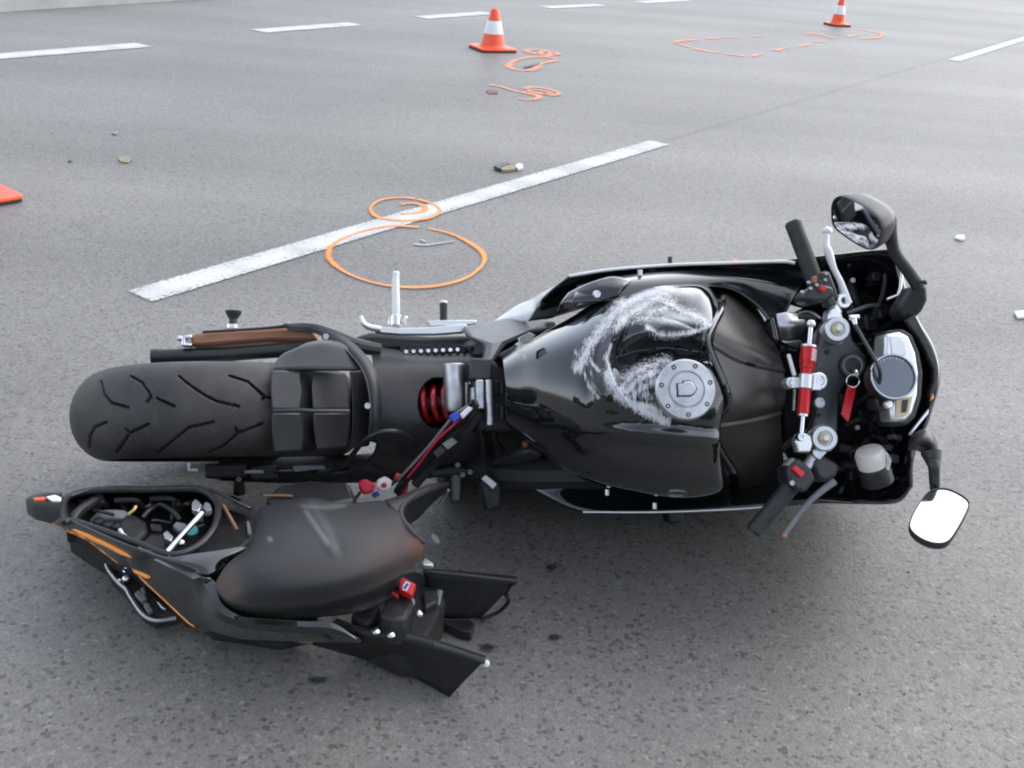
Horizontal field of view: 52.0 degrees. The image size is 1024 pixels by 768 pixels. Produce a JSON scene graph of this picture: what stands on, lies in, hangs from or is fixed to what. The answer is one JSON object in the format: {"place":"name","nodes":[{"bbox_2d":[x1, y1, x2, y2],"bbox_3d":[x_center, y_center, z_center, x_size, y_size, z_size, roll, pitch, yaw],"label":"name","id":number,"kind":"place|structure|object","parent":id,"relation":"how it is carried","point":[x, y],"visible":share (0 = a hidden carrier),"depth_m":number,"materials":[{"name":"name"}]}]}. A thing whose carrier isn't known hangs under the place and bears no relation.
{"place":"outdoors","nodes":[
{"label":"outdoors","id":0,"kind":"place"},
{"bbox_2d":[0,0,179,11],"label":"pavement","id":1,"kind":"structure","parent":0,"point":[12,5],"depth_m":9.55,"materials":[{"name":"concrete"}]},
{"bbox_2d":[118,156,131,162],"bbox_3d":[-1.859,-1.080,5.045,0.064,0.009,0.112,5,26,0],"label":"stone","id":2,"kind":"object","parent":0,"point":[125,159],"visible":1,"depth_m":5.03,"materials":[{"name":"beige stone"}]},
{"bbox_2d":[19,106,995,701],"bbox_3d":[0.233,-0.582,4.360,3.699,0.003,5.604,5,26,0],"label":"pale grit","id":3,"kind":"object","parent":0,"point":[483,690],"visible":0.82,"depth_m":1.97,"materials":[{"name":"grey stone"}]},
{"bbox_2d":[0,0,1023,767],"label":"road","id":4,"kind":"structure","parent":0,"point":[238,136],"depth_m":3.72,"materials":[{"name":"grey asphalt"}]},
{"bbox_2d":[0,184,21,205],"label":"traffic cone","id":5,"kind":"object","parent":4,"relation":"on","point":[8,196],"visible":1,"depth_m":4.32,"materials":[{"name":"orange plastic"}]},
{"bbox_2d":[0,43,150,58],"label":"lane marking","id":6,"kind":"object","parent":4,"relation":"on","point":[7,55],"visible":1,"depth_m":7.63,"materials":[{"name":"white paint"}]},
{"bbox_2d":[26,481,517,696],"bbox_3d":[-0.507,0.309,2.037,1.058,0.291,0.514,12,27,15],"label":"motorcycle tail","id":7,"kind":"object","parent":4,"relation":"on","point":[294,565],"visible":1,"depth_m":1.89},
{"bbox_2d":[251,22,359,32],"bbox_3d":[-1.860,-3.269,9.617,0.257,0.001,1.238,21,30,31],"label":"lane marking","id":8,"kind":"object","parent":4,"relation":"on","point":[303,27],"visible":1,"depth_m":9.59,"materials":[{"name":"white paint"}]},
{"bbox_2d":[309,676,325,682],"bbox_3d":[-0.353,0.539,1.914,0.038,0.001,0.030,-13,31,-32],"label":"oil stain","id":9,"kind":"object","parent":4,"relation":"on","point":[317,679],"visible":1,"depth_m":1.91,"materials":[{"name":"black liquid"}]},
{"bbox_2d":[129,140,667,300],"bbox_3d":[-0.183,-0.866,4.877,0.163,0.001,3.684,21,30,30],"label":"lane marking","id":10,"kind":"object","parent":4,"relation":"on","point":[190,281],"visible":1,"depth_m":4.30,"materials":[{"name":"white paint"}]},
{"bbox_2d":[369,197,440,220],"bbox_3d":[-0.470,-0.773,4.632,0.322,0.001,0.391,5,26,0],"label":"sprayed circle","id":11,"kind":"object","parent":4,"relation":"on","point":[425,208],"visible":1,"depth_m":4.61,"materials":[{"name":"orange paint"}]},
{"bbox_2d":[325,225,486,287],"bbox_3d":[-0.408,-0.506,4.086,0.630,0.001,0.753,5,26,0],"label":"sprayed circle","id":12,"kind":"object","parent":4,"relation":"on","point":[328,256],"visible":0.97,"depth_m":4.03,"materials":[{"name":"orange paint"}]},
{"bbox_2d":[414,239,453,244],"bbox_3d":[-0.312,-0.570,4.235,0.164,0.001,0.108,5,26,0],"label":"scrape mark","id":13,"kind":"object","parent":4,"relation":"on","point":[432,243],"visible":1,"depth_m":4.23,"materials":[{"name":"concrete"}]},
{"bbox_2d":[415,12,488,18],"bbox_3d":[-0.608,-3.956,11.258,0.258,0.001,1.159,22,30,32],"label":"lane marking","id":14,"kind":"object","parent":4,"relation":"on","point":[452,15],"visible":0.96,"depth_m":11.22,"materials":[{"name":"white paint"}]},
{"bbox_2d":[481,643,493,649],"bbox_3d":[-0.048,0.508,2.029,0.036,0.001,0.035,5,26,0],"label":"oil stain","id":15,"kind":"object","parent":4,"relation":"on","point":[486,646],"visible":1,"depth_m":2.03,"materials":[{"name":"black liquid"}]},
{"bbox_2d":[486,90,497,93],"bbox_3d":[-0.139,-2.039,7.335,0.086,0.008,0.155,5,26,0],"label":"red scrap","id":16,"kind":"object","parent":4,"relation":"on","point":[492,91],"visible":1,"depth_m":7.33,"materials":[{"name":"red"}]},
{"bbox_2d":[469,8,516,52],"bbox_3d":[-0.158,-3.072,9.095,0.335,0.345,0.335,-8,28,-25],"label":"traffic cone","id":17,"kind":"object","parent":4,"relation":"on","point":[492,41],"visible":1,"depth_m":9.05,"materials":[{"name":"orange plastic"}]},
{"bbox_2d":[494,162,522,171],"bbox_3d":[-0.018,-1.121,5.420,0.176,0.018,0.114,-20,34,-40],"label":"broken fragment","id":18,"kind":"object","parent":4,"relation":"on","point":[504,167],"visible":1,"depth_m":5.39,"materials":[{"name":"plastic"}]},
{"bbox_2d":[69,192,969,548],"bbox_3d":[0.058,0.015,2.260,1.991,0.648,1.055,0,-5,-10],"label":"motorcycle","id":19,"kind":"object","parent":4,"relation":"on","point":[671,392],"visible":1,"depth_m":2.07,"materials":[{"name":"metal"}]},
{"bbox_2d":[489,84,560,99],"bbox_3d":[0.133,-2.075,7.449,0.443,0.001,0.594,-8,28,-25],"label":"sprayed squiggle","id":20,"kind":"object","parent":4,"relation":"on","point":[540,96],"visible":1,"depth_m":7.44,"materials":[{"name":"orange paint"}]},
{"bbox_2d":[524,62,539,67],"bbox_3d":[0.159,-2.583,8.509,0.040,0.010,0.361,16,28,22],"label":"cable piece","id":21,"kind":"object","parent":4,"relation":"on","point":[533,64],"visible":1,"depth_m":8.50,"materials":[{"name":"plastic"}]},
{"bbox_2d":[506,49,560,70],"bbox_3d":[0.203,-2.719,8.805,0.416,0.001,1.271,8,26,7],"label":"sprayed loop","id":22,"kind":"object","parent":4,"relation":"on","point":[510,65],"visible":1,"depth_m":8.88,"materials":[{"name":"orange paint"}]},
{"bbox_2d":[546,564,556,569],"bbox_3d":[0.086,0.397,2.282,0.029,0.001,0.032,23,31,33],"label":"oil stain","id":23,"kind":"object","parent":4,"relation":"on","point":[551,567],"visible":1,"depth_m":2.28,"materials":[{"name":"black liquid"}]},
{"bbox_2d":[549,634,559,639],"bbox_3d":[0.084,0.498,2.071,0.029,0.001,0.029,5,26,0],"label":"oil stain","id":24,"kind":"object","parent":4,"relation":"on","point":[553,636],"visible":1,"depth_m":2.07,"materials":[{"name":"black liquid"}]},
{"bbox_2d":[540,4,605,7],"bbox_3d":[0.765,-4.672,12.977,0.258,0.001,1.141,24,32,36],"label":"lane marking","id":25,"kind":"object","parent":4,"relation":"on","point":[572,6],"visible":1,"depth_m":12.97,"materials":[{"name":"white paint"}]},
{"bbox_2d":[635,0,690,2],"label":"lane marking","id":26,"kind":"object","parent":4,"relation":"on","point":[651,1],"visible":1,"depth_m":14.37,"materials":[{"name":"white paint"}]},
{"bbox_2d":[674,29,883,56],"bbox_3d":[3.034,-3.777,11.478,1.020,0.001,3.937,23,31,33],"label":"sprayed outline","id":27,"kind":"object","parent":4,"relation":"on","point":[882,34],"visible":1,"depth_m":11.01,"materials":[{"name":"orange paint"}]},
{"bbox_2d":[824,0,850,26],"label":"traffic cone","id":28,"kind":"object","parent":4,"relation":"on","point":[838,18],"visible":1,"depth_m":13.04,"materials":[{"name":"orange plastic"}]},
{"bbox_2d":[955,235,964,240],"bbox_3d":[2.071,-0.676,4.844,0.042,0.012,0.089,19,29,28],"label":"plastic shard","id":29,"kind":"object","parent":4,"relation":"on","point":[960,237],"visible":1,"depth_m":4.82,"materials":[{"name":"white plastic"}]},
{"bbox_2d":[947,36,1023,60],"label":"lane marking","id":30,"kind":"object","parent":4,"relation":"on","point":[985,50],"visible":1,"depth_m":11.83,"materials":[{"name":"white paint"}]},
{"bbox_2d":[1014,310,1023,318],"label":"lens shard","id":31,"kind":"object","parent":4,"relation":"on","point":[1019,314],"visible":1,"depth_m":3.94,"materials":[{"name":"white plastic"}]},
{"bbox_2d":[31,102,1017,741],"bbox_3d":[1.508,-0.750,4.919,6.776,0.003,5.729,-5,27,-20],"label":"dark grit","id":32,"kind":"object","parent":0,"point":[753,578],"visible":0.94,"depth_m":1.99,"materials":[{"name":"stone"}]}
]}

